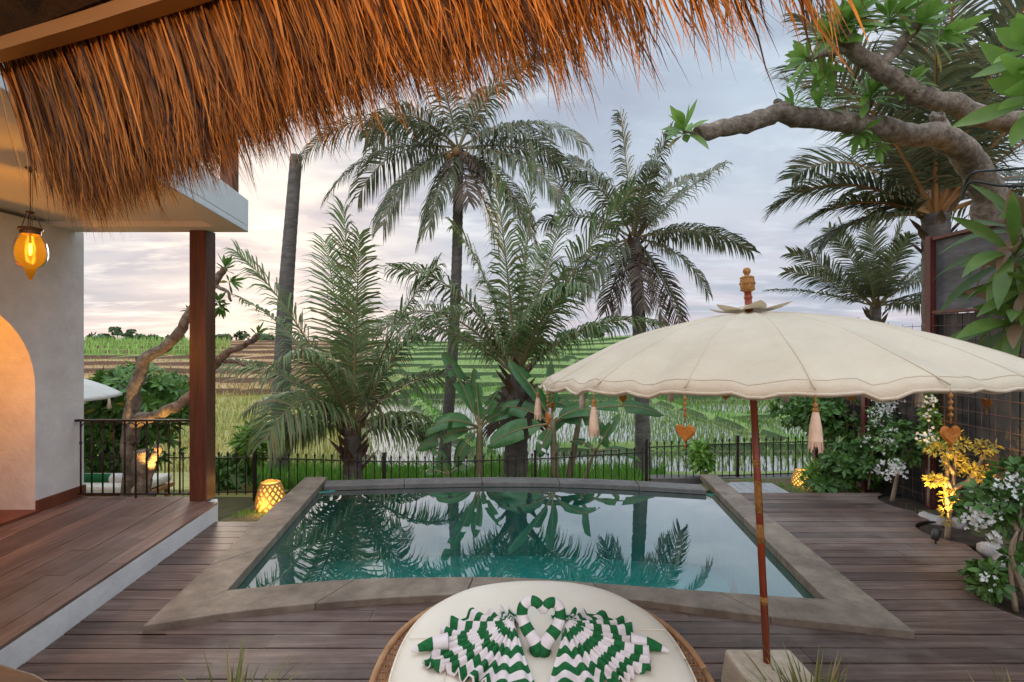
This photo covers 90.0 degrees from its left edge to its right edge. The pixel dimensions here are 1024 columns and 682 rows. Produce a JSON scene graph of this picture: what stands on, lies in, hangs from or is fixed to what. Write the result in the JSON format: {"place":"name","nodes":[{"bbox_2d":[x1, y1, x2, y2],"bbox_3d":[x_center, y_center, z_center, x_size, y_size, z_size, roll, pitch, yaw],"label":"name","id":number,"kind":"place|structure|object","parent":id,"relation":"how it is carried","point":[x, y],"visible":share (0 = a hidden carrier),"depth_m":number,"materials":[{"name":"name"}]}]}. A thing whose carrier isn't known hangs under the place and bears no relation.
{"place":"outdoors","nodes":[
{"label":"outdoors","id":0,"kind":"place"},
{"bbox_2d":[0,0,883,681],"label":"thatched pavilion","id":1,"kind":"structure","parent":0,"point":[114,98],"depth_m":1.46,"materials":[{"name":"brown plant"}]},
{"bbox_2d":[84,335,1015,592],"bbox_3d":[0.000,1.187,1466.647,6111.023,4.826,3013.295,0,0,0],"label":"ground","id":2,"kind":"structure","parent":0,"point":[231,503],"depth_m":26.97,"materials":[{"name":"green plant"}]},
{"bbox_2d":[86,332,114,339],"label":"tree","id":3,"kind":"object","parent":2,"relation":"on","point":[104,335],"visible":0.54,"depth_m":118.53,"materials":[{"name":"green plant"}]},
{"bbox_2d":[84,379,122,408],"bbox_3d":[-6.560,1.376,7.000,2.055,2.088,1.985,0,0,0],"label":"garden parasol","id":4,"kind":"object","parent":2,"relation":"on","point":[93,390],"visible":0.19,"depth_m":7.07,"materials":[{"name":"white fabric"}]},
{"bbox_2d":[108,326,123,337],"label":"tree","id":5,"kind":"object","parent":2,"relation":"on","point":[117,331],"visible":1,"depth_m":109.64,"materials":[{"name":"green plant"}]},
{"bbox_2d":[0,63,247,668],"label":"white house","id":6,"kind":"structure","parent":2,"relation":"on","point":[72,555],"depth_m":5.10,"materials":[{"name":"paint"}]},
{"bbox_2d":[11,166,48,276],"bbox_3d":[-3.330,-0.809,3.540,0.189,0.783,0.189,0,0,0],"label":"pendant lamp","id":7,"kind":"object","parent":6,"relation":"hanging from","point":[30,231],"visible":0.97,"depth_m":3.53,"materials":[{"name":"glass"}]},
{"bbox_2d":[119,329,136,337],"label":"tree","id":8,"kind":"object","parent":2,"relation":"on","point":[129,332],"visible":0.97,"depth_m":111.64,"materials":[{"name":"green plant"}]},
{"bbox_2d":[84,473,174,496],"bbox_3d":[-5.550,2.050,6.900,1.540,0.380,0.740,0,0,0],"label":"sun lounger","id":9,"kind":"object","parent":2,"relation":"on","point":[163,483],"visible":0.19,"depth_m":6.68,"materials":[{"name":"wicker"}]},
{"bbox_2d":[84,474,121,481],"bbox_3d":[-5.580,1.820,6.780,1.180,0.130,0.130,0,0,0],"label":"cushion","id":10,"kind":"object","parent":9,"relation":"on","point":[98,477],"visible":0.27,"depth_m":6.72,"materials":[{"name":"green fabric"}]},
{"bbox_2d":[84,357,188,472],"bbox_3d":[-6.101,1.417,8.245,2.120,2.323,1.682,0,0,-23],"label":"mango tree","id":11,"kind":"object","parent":2,"relation":"on","point":[155,396],"visible":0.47,"depth_m":7.92,"materials":[{"name":"green plant"}]},
{"bbox_2d":[123,333,153,339],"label":"tree","id":12,"kind":"object","parent":2,"relation":"on","point":[137,335],"visible":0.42,"depth_m":123.12,"materials":[{"name":"green plant"}]},
{"bbox_2d":[148,334,163,339],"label":"tree","id":13,"kind":"object","parent":2,"relation":"on","point":[157,336],"visible":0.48,"depth_m":117.54,"materials":[{"name":"green plant"}]},
{"bbox_2d":[120,252,268,496],"bbox_3d":[-4.067,0.484,6.637,1.952,3.304,0.634,0,0,-4],"label":"frangipani tree","id":14,"kind":"object","parent":2,"relation":"on","point":[133,404],"visible":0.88,"depth_m":6.53,"materials":[{"name":"brown plant"}]},
{"bbox_2d":[215,333,232,339],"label":"tree","id":15,"kind":"object","parent":2,"relation":"on","point":[221,336],"visible":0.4,"depth_m":119.32,"materials":[{"name":"green plant"}]},
{"bbox_2d":[84,382,377,471],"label":"meadow grass","id":16,"kind":"structure","parent":2,"relation":"on","point":[222,427],"depth_m":15.60,"materials":[{"name":"green plant"}]},
{"bbox_2d":[215,452,252,490],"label":"shrub","id":17,"kind":"object","parent":2,"relation":"on","point":[231,469],"visible":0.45,"depth_m":8.01,"materials":[{"name":"green plant"}]},
{"bbox_2d":[233,330,250,339],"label":"tree","id":18,"kind":"object","parent":2,"relation":"on","point":[239,335],"visible":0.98,"depth_m":115.39,"materials":[{"name":"green plant"}]},
{"bbox_2d":[229,458,259,492],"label":"banana plant","id":19,"kind":"object","parent":2,"relation":"on","point":[232,478],"visible":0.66,"depth_m":7.88,"materials":[{"name":"green plant"}]},
{"bbox_2d":[84,342,409,396],"bbox_3d":[-42.446,1.408,51.730,73.722,3.197,48.595,0,0,0],"label":"dry stubble","id":20,"kind":"object","parent":2,"relation":"on","point":[240,385],"visible":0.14,"depth_m":37.70,"materials":[{"name":"plant"}]},
{"bbox_2d":[251,334,274,339],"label":"tree","id":21,"kind":"object","parent":2,"relation":"on","point":[267,337],"visible":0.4,"depth_m":118.52,"materials":[{"name":"green plant"}]},
{"bbox_2d":[268,153,301,471],"bbox_3d":[-5.097,-0.561,11.500,0.749,7.234,0.463,0,0,0],"label":"palm trunk","id":22,"kind":"object","parent":2,"relation":"on","point":[287,264],"visible":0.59,"depth_m":11.37,"materials":[{"name":"grey plant"}]},
{"bbox_2d":[188,194,484,479],"bbox_3d":[-2.835,0.129,8.853,4.522,5.245,4.145,0,0,-42],"label":"coconut palm","id":23,"kind":"object","parent":2,"relation":"on","point":[343,392],"visible":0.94,"depth_m":8.40,"materials":[{"name":"green plant"}]},
{"bbox_2d":[84,335,630,387],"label":"terrace rice","id":24,"kind":"object","parent":2,"relation":"on","point":[121,339],"visible":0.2,"depth_m":55.86,"materials":[{"name":"green plant"}]},
{"bbox_2d":[84,446,644,500],"bbox_3d":[-2.563,1.951,7.474,9.305,0.877,0.109,0,0,-5],"label":"iron fence","id":25,"kind":"object","parent":2,"relation":"on","point":[383,461],"visible":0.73,"depth_m":7.49,"materials":[{"name":"black metal"}]},
{"bbox_2d":[411,335,433,340],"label":"tree","id":26,"kind":"object","parent":2,"relation":"on","point":[431,338],"visible":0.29,"depth_m":118.58,"materials":[{"name":"green plant"}]},
{"bbox_2d":[293,50,595,470],"bbox_3d":[-1.476,-1.856,11.761,6.663,9.848,4.234,0,0,0],"label":"coconut palm","id":27,"kind":"object","parent":2,"relation":"on","point":[459,158],"visible":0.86,"depth_m":11.73,"materials":[{"name":"green plant"}]},
{"bbox_2d":[331,136,667,476],"bbox_3d":[-0.238,-0.421,9.065,4.982,6.452,4.806,0,0,-38],"label":"coconut palm","id":28,"kind":"object","parent":2,"relation":"on","point":[518,348],"visible":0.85,"depth_m":8.97,"materials":[{"name":"green plant"}]},
{"bbox_2d":[17,493,1023,681],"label":"deck","id":29,"kind":"structure","parent":2,"relation":"on","point":[896,562],"depth_m":3.36,"materials":[{"name":"brown wood"}]},
{"bbox_2d":[169,637,316,681],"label":"grass tuft","id":30,"kind":"object","parent":29,"relation":"on","point":[239,676],"visible":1,"depth_m":2.50,"materials":[{"name":"green plant"}]},
{"bbox_2d":[369,581,714,681],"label":"daybed","id":31,"kind":"object","parent":29,"relation":"on","point":[672,665],"visible":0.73,"depth_m":2.53,"materials":[{"name":"fabric"}]},
{"bbox_2d":[411,595,542,681],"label":"towel swan","id":32,"kind":"object","parent":31,"relation":"on","point":[475,645],"visible":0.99,"depth_m":2.26,"materials":[{"name":"fabric"}]},
{"bbox_2d":[539,597,668,681],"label":"towel swan","id":33,"kind":"object","parent":31,"relation":"on","point":[600,645],"visible":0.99,"depth_m":2.26,"materials":[{"name":"fabric"}]},
{"bbox_2d":[721,650,812,681],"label":"parasol base","id":34,"kind":"object","parent":29,"relation":"on","point":[739,662],"visible":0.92,"depth_m":2.70,"materials":[{"name":"beige stone"}]},
{"bbox_2d":[534,267,1023,663],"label":"garden parasol","id":35,"kind":"object","parent":34,"relation":"on","point":[753,352],"visible":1,"depth_m":2.00,"materials":[{"name":"beige fabric"}]},
{"bbox_2d":[736,643,850,681],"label":"grass tuft","id":36,"kind":"object","parent":29,"relation":"on","point":[817,679],"visible":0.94,"depth_m":2.48,"materials":[{"name":"green plant"}]},
{"bbox_2d":[931,528,941,543],"bbox_3d":[3.978,1.837,4.801,0.102,0.165,0.071,0,0,-32],"label":"garden spotlight","id":37,"kind":"object","parent":29,"relation":"on","point":[935,534],"visible":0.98,"depth_m":4.78,"materials":[{"name":"black metal"}]},
{"bbox_2d":[964,662,1010,681],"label":"grass tuft","id":38,"kind":"object","parent":29,"relation":"on","point":[995,675],"visible":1,"depth_m":2.47,"materials":[{"name":"green plant"}]},
{"bbox_2d":[143,474,914,638],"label":"swimming pool","id":39,"kind":"structure","parent":2,"relation":"in","point":[815,590],"depth_m":4.59,"materials":[{"name":"concrete"}]},
{"bbox_2d":[253,487,792,575],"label":"water","id":40,"kind":"structure","parent":39,"relation":"in","point":[332,525],"depth_m":5.39,"materials":[{"name":"teal liquid"}]},
{"bbox_2d":[218,381,915,521],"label":"grass","id":41,"kind":"structure","parent":2,"relation":"on","point":[395,472],"depth_m":11.06,"materials":[{"name":"green plant"}]},
{"bbox_2d":[223,414,279,470],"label":"fern palm","id":42,"kind":"object","parent":41,"relation":"on","point":[241,444],"visible":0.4,"depth_m":8.04,"materials":[{"name":"green plant"}]},
{"bbox_2d":[254,479,285,512],"bbox_3d":[-2.993,1.912,6.351,0.362,0.397,0.362,0,0,0],"label":"basket lantern","id":43,"kind":"object","parent":41,"relation":"on","point":[270,494],"visible":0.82,"depth_m":6.23,"materials":[{"name":"yellow wicker"}]},
{"bbox_2d":[424,447,471,477],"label":"banana plant","id":44,"kind":"object","parent":41,"relation":"on","point":[462,466],"visible":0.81,"depth_m":8.38,"materials":[{"name":"green plant"}]},
{"bbox_2d":[416,347,516,479],"bbox_3d":[-0.678,1.224,8.570,1.818,2.265,0.503,0,0,-15],"label":"banana plant","id":45,"kind":"object","parent":41,"relation":"on","point":[454,424],"visible":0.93,"depth_m":8.53,"materials":[{"name":"green plant"}]},
{"bbox_2d":[486,360,601,478],"bbox_3d":[0.534,1.303,8.427,1.905,2.001,0.495,0,0,0],"label":"banana plant","id":46,"kind":"object","parent":41,"relation":"on","point":[509,433],"visible":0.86,"depth_m":8.36,"materials":[{"name":"green plant"}]},
{"bbox_2d":[534,392,663,477],"bbox_3d":[1.454,1.441,8.825,2.326,1.960,0.292,0,0,4],"label":"banana plant","id":47,"kind":"object","parent":41,"relation":"on","point":[633,406],"visible":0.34,"depth_m":8.77,"materials":[{"name":"green plant"}]},
{"bbox_2d":[570,414,641,478],"bbox_3d":[1.560,1.771,8.503,1.188,1.134,0.140,0,0,0],"label":"banana plant","id":48,"kind":"object","parent":41,"relation":"on","point":[608,429],"visible":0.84,"depth_m":8.49,"materials":[{"name":"green plant"}]},
{"bbox_2d":[727,482,788,492],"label":"stepping platform","id":49,"kind":"structure","parent":41,"relation":"on","point":[743,487],"depth_m":6.78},
{"bbox_2d":[556,329,578,339],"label":"tree","id":50,"kind":"object","parent":2,"relation":"on","point":[562,334],"visible":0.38,"depth_m":90.99,"materials":[{"name":"green plant"}]},
{"bbox_2d":[592,322,609,337],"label":"tree","id":51,"kind":"object","parent":2,"relation":"on","point":[603,331],"visible":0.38,"depth_m":87.19,"materials":[{"name":"green plant"}]},
{"bbox_2d":[531,105,761,476],"bbox_3d":[2.909,-1.057,11.055,4.612,8.115,3.263,0,0,-22],"label":"coconut palm","id":52,"kind":"object","parent":2,"relation":"on","point":[638,258],"visible":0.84,"depth_m":11.04,"materials":[{"name":"green plant"}]},
{"bbox_2d":[686,437,717,474],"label":"leafy seedling","id":53,"kind":"object","parent":2,"relation":"on","point":[702,457],"visible":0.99,"depth_m":7.67,"materials":[{"name":"green plant"}]},
{"bbox_2d":[648,474,791,483],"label":"fence kerb","id":54,"kind":"structure","parent":2,"relation":"on","point":[691,479],"depth_m":7.91,"materials":[{"name":"grey concrete"}]},
{"bbox_2d":[644,435,817,480],"bbox_3d":[3.421,1.864,7.942,2.758,0.812,0.076,0,0,-1],"label":"iron fence","id":55,"kind":"object","parent":54,"relation":"on","point":[736,444],"visible":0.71,"depth_m":7.94,"materials":[{"name":"black metal"}]},
{"bbox_2d":[791,468,804,486],"bbox_3d":[4.152,1.957,7.350,0.263,0.262,0.263,0,0,0],"label":"basket lantern","id":56,"kind":"object","parent":2,"relation":"on","point":[795,478],"visible":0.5,"depth_m":7.31,"materials":[{"name":"yellow wicker"}]},
{"bbox_2d":[799,455,833,483],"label":"fern","id":57,"kind":"object","parent":2,"relation":"on","point":[808,467],"visible":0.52,"depth_m":7.10,"materials":[{"name":"green plant"}]},
{"bbox_2d":[766,396,889,492],"bbox_3d":[4.581,1.364,7.552,1.296,1.572,2.203,0,0,0],"label":"climbing bush","id":58,"kind":"object","parent":2,"relation":"on","point":[842,473],"visible":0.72,"depth_m":7.08,"materials":[{"name":"green plant"}]},
{"bbox_2d":[661,0,1023,311],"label":"frangipani tree","id":59,"kind":"object","parent":2,"relation":"on","point":[964,153],"visible":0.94,"depth_m":4.54,"materials":[{"name":"green plant"}]},
{"bbox_2d":[960,167,1023,198],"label":"cable","id":60,"kind":"object","parent":59,"relation":"attached to","point":[966,185],"visible":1,"depth_m":5.20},
{"bbox_2d":[762,206,967,323],"bbox_3d":[9.595,-0.504,13.496,5.312,6.411,2.505,0,0,0],"label":"coconut palm","id":61,"kind":"object","parent":2,"relation":"on","point":[872,285],"visible":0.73,"depth_m":13.80,"materials":[{"name":"green plant"}]},
{"bbox_2d":[761,0,1023,331],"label":"coconut palm","id":62,"kind":"object","parent":2,"relation":"on","point":[913,178],"visible":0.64,"depth_m":8.58,"materials":[{"name":"green plant"}]},
{"bbox_2d":[880,497,933,511],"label":"soil","id":63,"kind":"structure","parent":2,"relation":"on","point":[910,504],"depth_m":6.04,"materials":[{"name":"brown soil"}]},
{"bbox_2d":[874,419,926,502],"bbox_3d":[4.568,1.406,6.005,0.647,0.992,0.472,0,0,0],"label":"bougainvillea","id":64,"kind":"object","parent":63,"relation":"on","point":[894,446],"visible":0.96,"depth_m":5.95,"materials":[{"name":"green plant"}]},
{"bbox_2d":[878,494,946,515],"bbox_3d":[4.605,1.912,6.000,0.490,0.017,0.779,0,0,0],"label":"deck edging","id":65,"kind":"object","parent":63,"relation":"on","point":[900,494],"visible":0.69,"depth_m":6.31,"materials":[{"name":"metal"}]},
{"bbox_2d":[813,219,1023,543],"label":"board fence","id":66,"kind":"object","parent":2,"relation":"on","point":[1002,421],"visible":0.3,"depth_m":5.58,"materials":[{"name":"brown wood"}]},
{"bbox_2d":[850,400,904,489],"bbox_3d":[4.656,1.242,6.524,0.632,1.347,0.610,0,0,0],"label":"bougainvillea","id":67,"kind":"object","parent":66,"relation":"attached to","point":[884,412],"visible":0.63,"depth_m":6.49,"materials":[{"name":"green plant"}]},
{"bbox_2d":[915,393,954,505],"bbox_3d":[4.707,1.159,5.671,0.538,1.377,0.406,0,0,0],"label":"bougainvillea","id":68,"kind":"object","parent":66,"relation":"attached to","point":[928,434],"visible":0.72,"depth_m":5.70,"materials":[{"name":"white plant"}]},
{"bbox_2d":[918,511,945,525],"bbox_3d":[4.522,1.913,5.516,0.239,0.125,0.307,0,0,0],"label":"rock","id":69,"kind":"object","parent":2,"relation":"on","point":[932,517],"visible":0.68,"depth_m":5.44,"materials":[{"name":"grey stone"}]},
{"bbox_2d":[918,524,1000,547],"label":"soil","id":70,"kind":"structure","parent":2,"relation":"on","point":[962,536],"depth_m":5.06,"materials":[{"name":"brown soil"}]},
{"bbox_2d":[915,521,975,546],"bbox_3d":[4.294,1.912,5.080,0.427,0.017,0.679,0,0,0],"label":"deck edging","id":71,"kind":"object","parent":70,"relation":"on","point":[916,524],"visible":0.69,"depth_m":5.38,"materials":[{"name":"metal"}]},
{"bbox_2d":[921,429,1003,539],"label":"golden sapling","id":72,"kind":"object","parent":70,"relation":"on","point":[939,479],"visible":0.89,"depth_m":4.94,"materials":[{"name":"yellow plant"}]},
{"bbox_2d":[951,517,967,528],"bbox_3d":[4.624,1.911,5.335,0.168,0.148,0.206,0,0,0],"label":"rock","id":73,"kind":"object","parent":2,"relation":"on","point":[961,525],"visible":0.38,"depth_m":5.27,"materials":[{"name":"grey stone"}]},
{"bbox_2d":[933,13,1023,356],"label":"broadleaf tree","id":74,"kind":"object","parent":2,"relation":"on","point":[1001,290],"visible":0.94,"depth_m":2.57,"materials":[{"name":"green plant"}]},
{"bbox_2d":[976,541,1003,558],"bbox_3d":[4.330,1.899,4.600,0.203,0.185,0.266,0,0,23],"label":"rock","id":75,"kind":"object","parent":2,"relation":"on","point":[984,550],"visible":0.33,"depth_m":4.59,"materials":[{"name":"grey stone"}]},
{"bbox_2d":[971,582,1023,617],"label":"soil","id":76,"kind":"structure","parent":2,"relation":"on","point":[1004,604],"depth_m":3.74,"materials":[{"name":"brown soil"}]},
{"bbox_2d":[947,454,1023,611],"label":"bougainvillea","id":77,"kind":"object","parent":76,"relation":"on","point":[997,502],"visible":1,"depth_m":3.76,"materials":[{"name":"green plant"}]},
{"bbox_2d":[992,552,1023,572],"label":"rock","id":78,"kind":"object","parent":2,"relation":"on","point":[996,556],"visible":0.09,"depth_m":4.35,"materials":[{"name":"grey stone"}]},
{"bbox_2d":[83,0,1023,340],"label":"sky","id":79,"kind":"structure","parent":0,"point":[141,283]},
{"bbox_2d":[362,399,812,470],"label":"paddy water","id":80,"kind":"structure","parent":0,"point":[467,411],"depth_m":15.96,"materials":[{"name":"grey liquid"}]},
{"bbox_2d":[361,396,812,469],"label":"rice seedlings","id":81,"kind":"object","parent":80,"relation":"on","point":[703,430],"visible":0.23,"depth_m":17.29,"materials":[{"name":"green plant"}]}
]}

